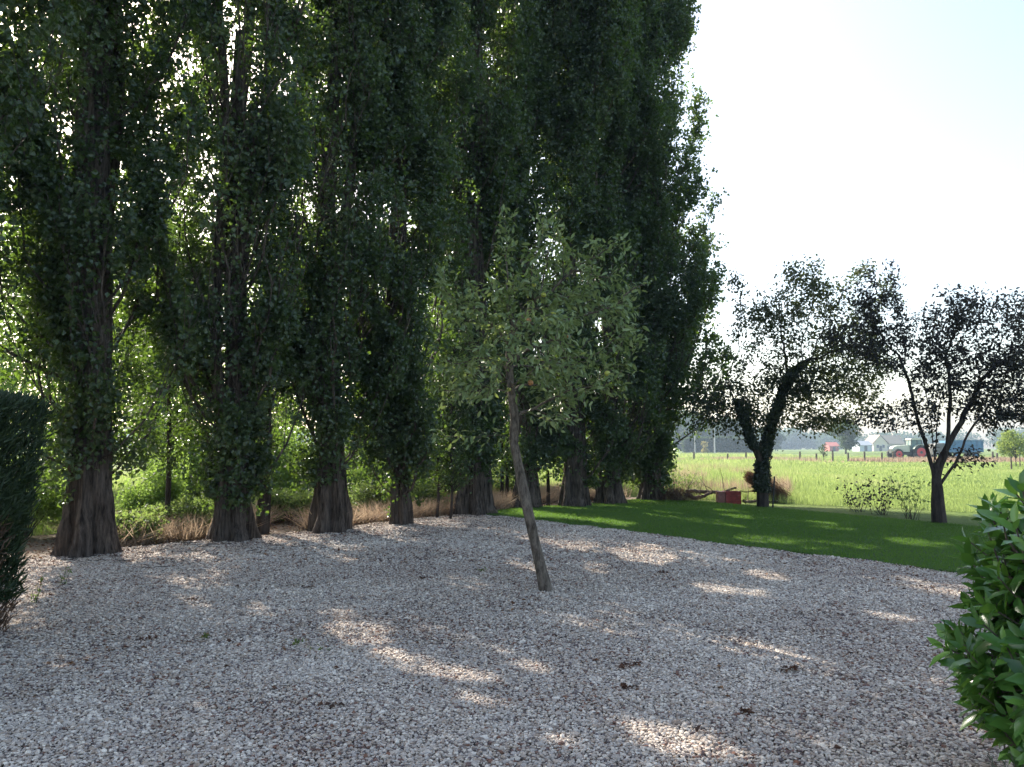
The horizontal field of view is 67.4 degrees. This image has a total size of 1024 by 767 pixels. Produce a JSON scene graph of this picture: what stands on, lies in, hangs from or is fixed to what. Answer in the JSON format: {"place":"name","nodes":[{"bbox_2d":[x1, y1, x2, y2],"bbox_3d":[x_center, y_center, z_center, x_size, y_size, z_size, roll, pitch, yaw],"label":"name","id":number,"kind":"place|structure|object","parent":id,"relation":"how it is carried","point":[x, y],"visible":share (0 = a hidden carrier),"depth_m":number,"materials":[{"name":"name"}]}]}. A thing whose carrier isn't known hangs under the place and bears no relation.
{"place":"outdoors","nodes":[
{"label":"outdoors","id":0,"kind":"place"},
{"bbox_2d":[2,497,635,557],"bbox_3d":[-4.566,2.911,15.776,4.100,0.001,25.000,-4,-6,38],"label":"earth strip","id":1,"kind":"object","parent":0,"point":[40,538],"depth_m":13.55,"materials":[{"name":"brown soil"}]},
{"bbox_2d":[3,447,66,538],"bbox_3d":[-8.548,1.817,13.531,1.790,1.828,1.709,2,-5,-26],"label":"green bush","id":2,"kind":"object","parent":1,"relation":"on","point":[46,508],"visible":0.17,"depth_m":13.53,"materials":[{"name":"green plant"}]},
{"bbox_2d":[0,0,230,558],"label":"poplar tree","id":3,"kind":"object","parent":1,"relation":"on","point":[72,222],"visible":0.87,"depth_m":11.31,"materials":[{"name":"green plant"}]},
{"bbox_2d":[115,511,170,543],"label":"bramble bush","id":4,"kind":"object","parent":1,"relation":"on","point":[131,519],"visible":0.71,"depth_m":12.59,"materials":[{"name":"green plant"}]},
{"bbox_2d":[112,176,224,519],"bbox_3d":[-6.298,-0.584,14.010,2.580,6.672,2.305,0,-5,0],"label":"young tree","id":5,"kind":"object","parent":1,"relation":"on","point":[170,429],"visible":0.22,"depth_m":13.69,"materials":[{"name":"green plant"}]},
{"bbox_2d":[124,496,213,532],"bbox_3d":[-6.086,2.400,14.046,1.956,0.809,1.303,0,-5,0],"label":"bramble bush","id":6,"kind":"object","parent":1,"relation":"on","point":[194,507],"visible":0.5,"depth_m":13.81,"materials":[{"name":"green plant"}]},
{"bbox_2d":[185,492,255,521],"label":"bramble bush","id":7,"kind":"object","parent":1,"relation":"on","point":[202,493],"depth_m":15.10,"materials":[{"name":"green plant"}]},
{"bbox_2d":[105,0,356,543],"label":"poplar tree","id":8,"kind":"object","parent":1,"relation":"on","point":[258,168],"visible":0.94,"depth_m":12.77,"materials":[{"name":"green plant"}]},
{"bbox_2d":[247,192,314,533],"bbox_3d":[-4.634,-1.041,14.579,1.757,7.682,1.806,4,-6,-37],"label":"young tree","id":9,"kind":"object","parent":1,"relation":"on","point":[263,519],"visible":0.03,"depth_m":14.23,"materials":[{"name":"green plant"}]},
{"bbox_2d":[254,486,313,521],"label":"bramble bush","id":10,"kind":"object","parent":1,"relation":"on","point":[288,500],"visible":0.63,"depth_m":16.30,"materials":[{"name":"green plant"}]},
{"bbox_2d":[8,480,631,546],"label":"dry grass","id":11,"kind":"structure","parent":1,"relation":"on","point":[173,531],"depth_m":15.90,"materials":[{"name":"beige plant"}]},
{"bbox_2d":[248,0,443,533],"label":"poplar tree","id":12,"kind":"object","parent":1,"relation":"on","point":[338,238],"visible":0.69,"depth_m":14.26,"materials":[{"name":"green plant"}]},
{"bbox_2d":[347,479,389,514],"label":"bramble bush","id":13,"kind":"object","parent":1,"relation":"on","point":[362,494],"visible":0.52,"depth_m":17.56,"materials":[{"name":"green plant"}]},
{"bbox_2d":[346,458,390,500],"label":"hedgerow shrub","id":14,"kind":"object","parent":1,"relation":"on","point":[360,477],"visible":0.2,"depth_m":18.92,"materials":[{"name":"green plant"}]},
{"bbox_2d":[410,479,453,506],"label":"bramble bush","id":15,"kind":"object","parent":1,"relation":"on","point":[420,491],"visible":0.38,"depth_m":18.71,"materials":[{"name":"green plant"}]},
{"bbox_2d":[417,438,457,494],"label":"hedgerow shrub","id":16,"kind":"object","parent":1,"relation":"on","point":[441,482],"visible":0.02,"depth_m":21.19,"materials":[{"name":"green plant"}]},
{"bbox_2d":[408,0,550,515],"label":"poplar tree","id":17,"kind":"object","parent":1,"relation":"on","point":[490,136],"visible":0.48,"depth_m":18.16,"materials":[{"name":"green plant"}]},
{"bbox_2d":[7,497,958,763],"bbox_3d":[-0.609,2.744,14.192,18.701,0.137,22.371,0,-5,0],"label":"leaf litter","id":18,"kind":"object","parent":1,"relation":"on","point":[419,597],"visible":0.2,"depth_m":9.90,"materials":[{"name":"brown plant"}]},
{"bbox_2d":[491,318,509,496],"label":"young tree","id":19,"kind":"object","parent":1,"relation":"on","point":[503,444],"visible":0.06,"depth_m":20.84,"materials":[{"name":"green plant"}]},
{"bbox_2d":[492,474,514,494],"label":"bramble bush","id":20,"kind":"object","parent":1,"relation":"on","point":[511,486],"visible":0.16,"depth_m":22.09,"materials":[{"name":"green plant"}]},
{"bbox_2d":[546,470,549,505],"bbox_3d":[0.989,2.916,21.091,0.106,1.058,0.102,3,-5,-28],"label":"wooden post","id":21,"kind":"object","parent":1,"relation":"on","point":[548,490],"visible":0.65,"depth_m":21.05,"materials":[{"name":"brown wood"}]},
{"bbox_2d":[27,468,707,535],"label":"rough grass","id":22,"kind":"structure","parent":0,"point":[115,488],"depth_m":24.15,"materials":[{"name":"green plant"}]},
{"bbox_2d":[0,514,1012,766],"bbox_3d":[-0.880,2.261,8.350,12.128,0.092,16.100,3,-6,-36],"label":"gravel","id":23,"kind":"structure","parent":0,"point":[274,570],"depth_m":5.77,"materials":[{"name":"grey gravel"}]},
{"bbox_2d":[0,387,60,632],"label":"conifer hedge","id":24,"kind":"object","parent":23,"relation":"on","point":[19,469],"visible":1,"depth_m":6.56,"materials":[{"name":"green plant"}]},
{"bbox_2d":[30,575,44,602],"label":"weed","id":25,"kind":"object","parent":23,"relation":"on","point":[38,590],"visible":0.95,"depth_m":7.74,"materials":[{"name":"green plant"}]},
{"bbox_2d":[0,0,92,339],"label":"poplar tree","id":26,"kind":"object","parent":23,"relation":"on","point":[32,32],"visible":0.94,"depth_m":9.97,"materials":[{"name":"green plant"}]},
{"bbox_2d":[59,567,72,584],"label":"weed","id":27,"kind":"object","parent":23,"relation":"on","point":[62,578],"visible":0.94,"depth_m":8.80,"materials":[{"name":"green plant"}]},
{"bbox_2d":[139,635,156,640],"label":"dead leaf clump","id":28,"kind":"object","parent":23,"relation":"on","point":[149,637],"visible":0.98,"depth_m":6.24,"materials":[{"name":"brown plant"}]},
{"bbox_2d":[3,515,516,589],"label":"fallen twigs","id":29,"kind":"object","parent":23,"relation":"on","point":[235,545],"visible":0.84,"depth_m":11.92,"materials":[{"name":"brown wood"}]},
{"bbox_2d":[292,637,305,645],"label":"weed","id":30,"kind":"object","parent":23,"relation":"on","point":[295,642],"visible":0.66,"depth_m":6.14,"materials":[{"name":"green plant"}]},
{"bbox_2d":[318,701,344,708],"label":"dead leaf clump","id":31,"kind":"object","parent":23,"relation":"on","point":[332,704],"visible":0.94,"depth_m":4.64,"materials":[{"name":"brown plant"}]},
{"bbox_2d":[316,0,497,524],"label":"poplar tree","id":32,"kind":"object","parent":23,"relation":"on","point":[404,446],"visible":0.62,"depth_m":15.44,"materials":[{"name":"green plant"}]},
{"bbox_2d":[419,325,478,517],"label":"young tree","id":33,"kind":"object","parent":23,"relation":"on","point":[437,460],"visible":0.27,"depth_m":17.06,"materials":[{"name":"green plant"}]},
{"bbox_2d":[421,320,489,518],"bbox_3d":[-1.316,0.764,16.858,1.765,4.454,1.696,0,-5,0],"label":"young tree","id":34,"kind":"object","parent":23,"relation":"on","point":[453,479],"visible":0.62,"depth_m":16.81,"materials":[{"name":"green plant"}]},
{"bbox_2d":[429,201,656,592],"bbox_3d":[0.210,0.149,8.662,2.216,4.423,2.269,5,-7,-45],"label":"fruit tree","id":35,"kind":"object","parent":23,"relation":"on","point":[564,322],"visible":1,"depth_m":8.57,"materials":[{"name":"green plant"}]},
{"bbox_2d":[618,661,640,669],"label":"dead leaf clump","id":36,"kind":"object","parent":23,"relation":"on","point":[621,665],"visible":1,"depth_m":5.49,"materials":[{"name":"brown plant"}]},
{"bbox_2d":[620,683,638,691],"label":"dead leaf clump","id":37,"kind":"object","parent":23,"relation":"on","point":[624,685],"visible":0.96,"depth_m":4.97,"materials":[{"name":"brown plant"}]},
{"bbox_2d":[739,706,754,716],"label":"dead leaf clump","id":38,"kind":"object","parent":23,"relation":"on","point":[747,710],"visible":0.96,"depth_m":4.52,"materials":[{"name":"brown plant"}]},
{"bbox_2d":[780,664,802,671],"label":"dead leaf clump","id":39,"kind":"object","parent":23,"relation":"on","point":[794,667],"visible":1,"depth_m":5.41,"materials":[{"name":"brown plant"}]},
{"bbox_2d":[927,469,1023,766],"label":"laurel bush","id":40,"kind":"object","parent":23,"relation":"on","point":[990,688],"visible":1,"depth_m":3.30,"materials":[{"name":"green plant"}]},
{"bbox_2d":[987,752,1023,766],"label":"shrub","id":41,"kind":"object","parent":23,"relation":"on","point":[990,759],"visible":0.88,"depth_m":3.09,"materials":[{"name":"green plant"}]},
{"bbox_2d":[1,449,1022,537],"bbox_3d":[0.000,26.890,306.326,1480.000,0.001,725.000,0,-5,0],"label":"ground","id":42,"kind":"structure","parent":0,"point":[965,517],"depth_m":20.47,"materials":[{"name":"green plant"}]},
{"bbox_2d":[0,215,156,482],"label":"hedgerow tree","id":43,"kind":"object","parent":42,"relation":"on","point":[17,383],"visible":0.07,"depth_m":23.50,"materials":[{"name":"green plant"}]},
{"bbox_2d":[114,442,193,514],"bbox_3d":[-7.065,2.029,15.146,1.588,1.768,1.517,0,-5,0],"label":"green bush","id":44,"kind":"object","parent":42,"relation":"on","point":[152,491],"visible":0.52,"depth_m":14.85,"materials":[{"name":"green plant"}]},
{"bbox_2d":[113,172,206,484],"bbox_3d":[-11.704,-2.709,25.327,4.663,12.789,3.480,0,-5,0],"label":"hedgerow tree","id":45,"kind":"object","parent":42,"relation":"on","point":[152,373],"visible":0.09,"depth_m":24.57,"materials":[{"name":"green plant"}]},
{"bbox_2d":[143,404,213,496],"bbox_3d":[-8.378,1.933,20.922,3.191,2.882,2.351,0,-5,0],"label":"hedgerow shrub","id":46,"kind":"object","parent":42,"relation":"on","point":[195,463],"visible":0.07,"depth_m":20.64,"materials":[{"name":"green plant"}]},
{"bbox_2d":[213,198,315,481],"bbox_3d":[-8.317,-2.271,27.229,5.162,12.378,3.508,0,-5,0],"label":"hedgerow tree","id":47,"kind":"object","parent":42,"relation":"on","point":[283,415],"depth_m":26.84,"materials":[{"name":"green plant"}]},
{"bbox_2d":[256,413,314,497],"bbox_3d":[-5.952,2.021,20.212,2.858,2.628,2.294,-3,-5,29],"label":"hedgerow shrub","id":48,"kind":"object","parent":42,"relation":"on","point":[285,475],"visible":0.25,"depth_m":20.12,"materials":[{"name":"green plant"}]},
{"bbox_2d":[301,429,410,474],"bbox_3d":[-4.357,1.975,21.835,3.270,2.910,2.234,1,-5,-14],"label":"hedgerow shrub","id":49,"kind":"object","parent":42,"relation":"on","point":[356,460],"visible":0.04,"depth_m":21.30,"materials":[{"name":"green plant"}]},
{"bbox_2d":[356,226,450,438],"bbox_3d":[-3.951,-1.578,30.330,5.695,11.441,3.506,0,-5,0],"label":"hedgerow tree","id":50,"kind":"object","parent":42,"relation":"on","point":[425,308],"visible":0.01,"depth_m":29.94,"materials":[{"name":"green plant"}]},
{"bbox_2d":[412,435,445,488],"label":"hedgerow shrub","id":51,"kind":"object","parent":42,"relation":"on","point":[423,481],"visible":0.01,"depth_m":22.28,"materials":[{"name":"green plant"}]},
{"bbox_2d":[17,426,1023,449],"bbox_3d":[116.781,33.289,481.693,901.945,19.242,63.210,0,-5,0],"label":"distant wood","id":52,"kind":"object","parent":42,"relation":"on","point":[793,441],"visible":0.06,"depth_m":466.75,"materials":[{"name":"green plant"}]},
{"bbox_2d":[491,439,551,484],"bbox_3d":[-0.353,2.224,24.923,3.458,2.932,2.521,0,-5,0],"label":"hedgerow shrub","id":53,"kind":"object","parent":42,"relation":"on","point":[498,467],"visible":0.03,"depth_m":24.98,"materials":[{"name":"green plant"}]},
{"bbox_2d":[621,441,682,487],"bbox_3d":[4.641,2.739,27.805,3.148,2.434,2.220,0,-5,0],"label":"hedgerow shrub","id":54,"kind":"object","parent":42,"relation":"on","point":[669,469],"visible":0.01,"depth_m":27.69,"materials":[{"name":"green plant"}]},
{"bbox_2d":[664,468,685,497],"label":"wild plant","id":55,"kind":"object","parent":42,"relation":"on","point":[676,480],"visible":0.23,"depth_m":23.77,"materials":[{"name":"green plant"}]},
{"bbox_2d":[670,410,688,450],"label":"broadleaf tree","id":56,"kind":"object","parent":42,"relation":"on","point":[679,445],"visible":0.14,"depth_m":257.54,"materials":[{"name":"green plant"}]},
{"bbox_2d":[671,470,701,489],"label":"wild plant","id":57,"kind":"object","parent":42,"relation":"on","point":[688,476],"visible":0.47,"depth_m":24.28,"materials":[{"name":"green plant"}]},
{"bbox_2d":[674,410,712,445],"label":"broadleaf tree","id":58,"kind":"object","parent":42,"relation":"on","point":[704,433],"visible":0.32,"depth_m":251.47,"materials":[{"name":"green plant"}]},
{"bbox_2d":[685,477,711,499],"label":"felled branch","id":59,"kind":"object","parent":42,"relation":"on","point":[704,495],"visible":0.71,"depth_m":22.57,"materials":[{"name":"brown wood"}]},
{"bbox_2d":[701,441,708,452],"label":"golden shrub","id":60,"kind":"object","parent":42,"relation":"on","point":[705,445],"visible":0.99,"depth_m":199.16,"materials":[{"name":"yellow plant"}]},
{"bbox_2d":[705,424,715,436],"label":"broadleaf tree","id":61,"kind":"object","parent":42,"relation":"on","point":[711,429],"visible":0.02,"depth_m":259.82,"materials":[{"name":"green plant"}]},
{"bbox_2d":[686,470,736,493],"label":"felled branch","id":62,"kind":"object","parent":42,"relation":"on","point":[705,491],"visible":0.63,"depth_m":22.94,"materials":[{"name":"brown wood"}]},
{"bbox_2d":[714,428,715,452],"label":"utility pole","id":63,"kind":"object","parent":42,"relation":"on","point":[714,442],"visible":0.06,"depth_m":189.26,"materials":[{"name":"concrete"}]},
{"bbox_2d":[681,436,752,452],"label":"barn","id":64,"kind":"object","parent":42,"relation":"on","point":[724,444],"visible":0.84,"depth_m":213.52,"materials":[{"name":"grey metal"}]},
{"bbox_2d":[713,418,742,436],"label":"broadleaf tree","id":65,"kind":"object","parent":42,"relation":"on","point":[733,434],"visible":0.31,"depth_m":246.50,"materials":[{"name":"green plant"}]},
{"bbox_2d":[742,483,779,503],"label":"felled branch","id":66,"kind":"object","parent":42,"relation":"on","point":[748,501],"visible":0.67,"depth_m":21.84,"materials":[{"name":"brown wood"}]},
{"bbox_2d":[743,469,791,501],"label":"dead conifer","id":67,"kind":"object","parent":42,"relation":"on","point":[748,477],"visible":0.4,"depth_m":22.46,"materials":[{"name":"brown plant"}]},
{"bbox_2d":[754,428,787,450],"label":"broadleaf tree","id":68,"kind":"object","parent":42,"relation":"on","point":[780,438],"visible":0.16,"depth_m":286.00,"materials":[{"name":"green plant"}]},
{"bbox_2d":[772,476,774,507],"bbox_3d":[6.742,2.842,19.792,0.117,0.894,0.044,0,-5,0],"label":"leaning stake","id":69,"kind":"object","parent":42,"relation":"on","point":[773,493],"visible":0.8,"depth_m":19.78,"materials":[{"name":"grey wood"}]},
{"bbox_2d":[818,444,827,456],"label":"young tree","id":70,"kind":"object","parent":42,"relation":"on","point":[823,452],"visible":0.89,"depth_m":83.57,"materials":[{"name":"green plant"}]},
{"bbox_2d":[824,442,839,450],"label":"shed","id":71,"kind":"structure","parent":42,"relation":"on","point":[831,446],"depth_m":276.72,"materials":[{"name":"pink brick"}]},
{"bbox_2d":[828,423,863,453],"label":"round tree","id":72,"kind":"object","parent":42,"relation":"on","point":[848,442],"visible":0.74,"depth_m":173.00,"materials":[{"name":"green plant"}]},
{"bbox_2d":[834,474,880,511],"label":"wild plant","id":73,"kind":"object","parent":42,"relation":"on","point":[860,500],"visible":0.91,"depth_m":19.16,"materials":[{"name":"green plant"}]},
{"bbox_2d":[852,441,872,450],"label":"outbuilding","id":74,"kind":"structure","parent":42,"relation":"on","point":[866,445],"depth_m":276.28,"materials":[{"name":"metal"}]},
{"bbox_2d":[865,435,888,450],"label":"house","id":75,"kind":"structure","parent":42,"relation":"on","point":[879,442],"depth_m":285.14,"materials":[{"name":"white tile"}]},
{"bbox_2d":[855,470,898,514],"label":"wild plant","id":76,"kind":"object","parent":42,"relation":"on","point":[884,505],"visible":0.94,"depth_m":18.31,"materials":[{"name":"green plant"}]},
{"bbox_2d":[881,433,904,449],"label":"house","id":77,"kind":"structure","parent":42,"relation":"on","point":[893,440],"depth_m":296.79,"materials":[{"name":"stone"}]},
{"bbox_2d":[886,438,926,457],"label":"tractor","id":78,"kind":"object","parent":42,"relation":"on","point":[914,447],"visible":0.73,"depth_m":99.07,"materials":[{"name":"metal"}]},
{"bbox_2d":[889,471,930,519],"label":"wild plant","id":79,"kind":"object","parent":42,"relation":"on","point":[909,500],"visible":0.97,"depth_m":17.11,"materials":[{"name":"green plant"}]},
{"bbox_2d":[929,443,944,456],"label":"grey baler","id":80,"kind":"object","parent":42,"relation":"on","point":[941,446],"visible":0.3,"depth_m":99.08,"materials":[{"name":"metal"}]},
{"bbox_2d":[939,440,983,457],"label":"blue trailer","id":81,"kind":"object","parent":42,"relation":"on","point":[977,444],"visible":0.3,"depth_m":99.56,"materials":[{"name":"paint"}]},
{"bbox_2d":[995,436,1020,456],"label":"young tree","id":82,"kind":"object","parent":42,"relation":"on","point":[1002,451],"visible":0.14,"depth_m":65.91,"materials":[{"name":"green plant"}]},
{"bbox_2d":[996,429,1023,465],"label":"young tree","id":83,"kind":"object","parent":42,"relation":"on","point":[1008,442],"visible":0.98,"depth_m":61.74,"materials":[{"name":"green plant"}]},
{"bbox_2d":[0,0,1023,448],"label":"sky","id":84,"kind":"structure","parent":0,"point":[845,132],"materials":[{"name":"white"}]},
{"bbox_2d":[283,452,1023,513],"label":"meadow grass","id":85,"kind":"structure","parent":0,"point":[807,476],"depth_m":35.80,"materials":[{"name":"green plant"}]},
{"bbox_2d":[669,463,794,498],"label":"seeding grass","id":86,"kind":"structure","parent":0,"point":[787,486],"depth_m":25.92,"materials":[{"name":"beige plant"}]},
{"bbox_2d":[487,498,1022,574],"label":"lawn","id":87,"kind":"structure","parent":0,"point":[865,537],"depth_m":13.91,"materials":[{"name":"green plant"}]},
{"bbox_2d":[482,0,597,507],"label":"poplar tree","id":88,"kind":"object","parent":87,"relation":"on","point":[535,446],"visible":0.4,"depth_m":19.79,"materials":[{"name":"green plant"}]},
{"bbox_2d":[517,0,646,506],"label":"poplar tree","id":89,"kind":"object","parent":87,"relation":"on","point":[607,27],"visible":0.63,"depth_m":20.51,"materials":[{"name":"green plant"}]},
{"bbox_2d":[558,0,690,503],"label":"poplar tree","id":90,"kind":"object","parent":87,"relation":"on","point":[609,490],"visible":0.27,"depth_m":21.66,"materials":[{"name":"green plant"}]},
{"bbox_2d":[597,0,751,499],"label":"poplar tree","id":91,"kind":"object","parent":87,"relation":"on","point":[689,317],"visible":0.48,"depth_m":22.56,"materials":[{"name":"green plant"}]},
{"bbox_2d":[654,486,703,500],"bbox_3d":[4.881,3.250,22.369,1.494,0.639,1.012,0,-5,0],"label":"brush pile","id":92,"kind":"object","parent":87,"relation":"on","point":[672,493],"visible":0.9,"depth_m":22.33,"materials":[{"name":"brown wood"}]},
{"bbox_2d":[716,491,740,503],"bbox_3d":[6.088,3.208,21.609,0.630,0.360,0.398,0,-5,5],"label":"red crate","id":93,"kind":"object","parent":87,"relation":"on","point":[732,497],"visible":0.86,"depth_m":21.42,"materials":[{"name":"paint"}]},
{"bbox_2d":[678,254,906,506],"bbox_3d":[7.410,-0.066,20.392,6.163,6.738,2.596,0,-5,0],"label":"ivy clad tree","id":94,"kind":"object","parent":87,"relation":"on","point":[745,411],"visible":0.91,"depth_m":20.12,"materials":[{"name":"green plant"}]},
{"bbox_2d":[816,258,1023,523],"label":"purple leaved tree","id":95,"kind":"object","parent":87,"relation":"on","point":[1009,362],"visible":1,"depth_m":16.00,"materials":[{"name":"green plant"}]},
{"bbox_2d":[676,456,1023,462],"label":"fence line grass","id":96,"kind":"structure","parent":0,"point":[920,459],"depth_m":80.21,"materials":[{"name":"plant"}]},
{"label":"fence post","id":97,"kind":"object","parent":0,"visible":0},
{"bbox_2d":[685,453,1007,457],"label":"fence wire","id":98,"kind":"object","parent":97,"relation":"attached to","point":[831,457],"visible":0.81,"depth_m":81.63,"materials":[{"name":"grey metal"}]}
]}

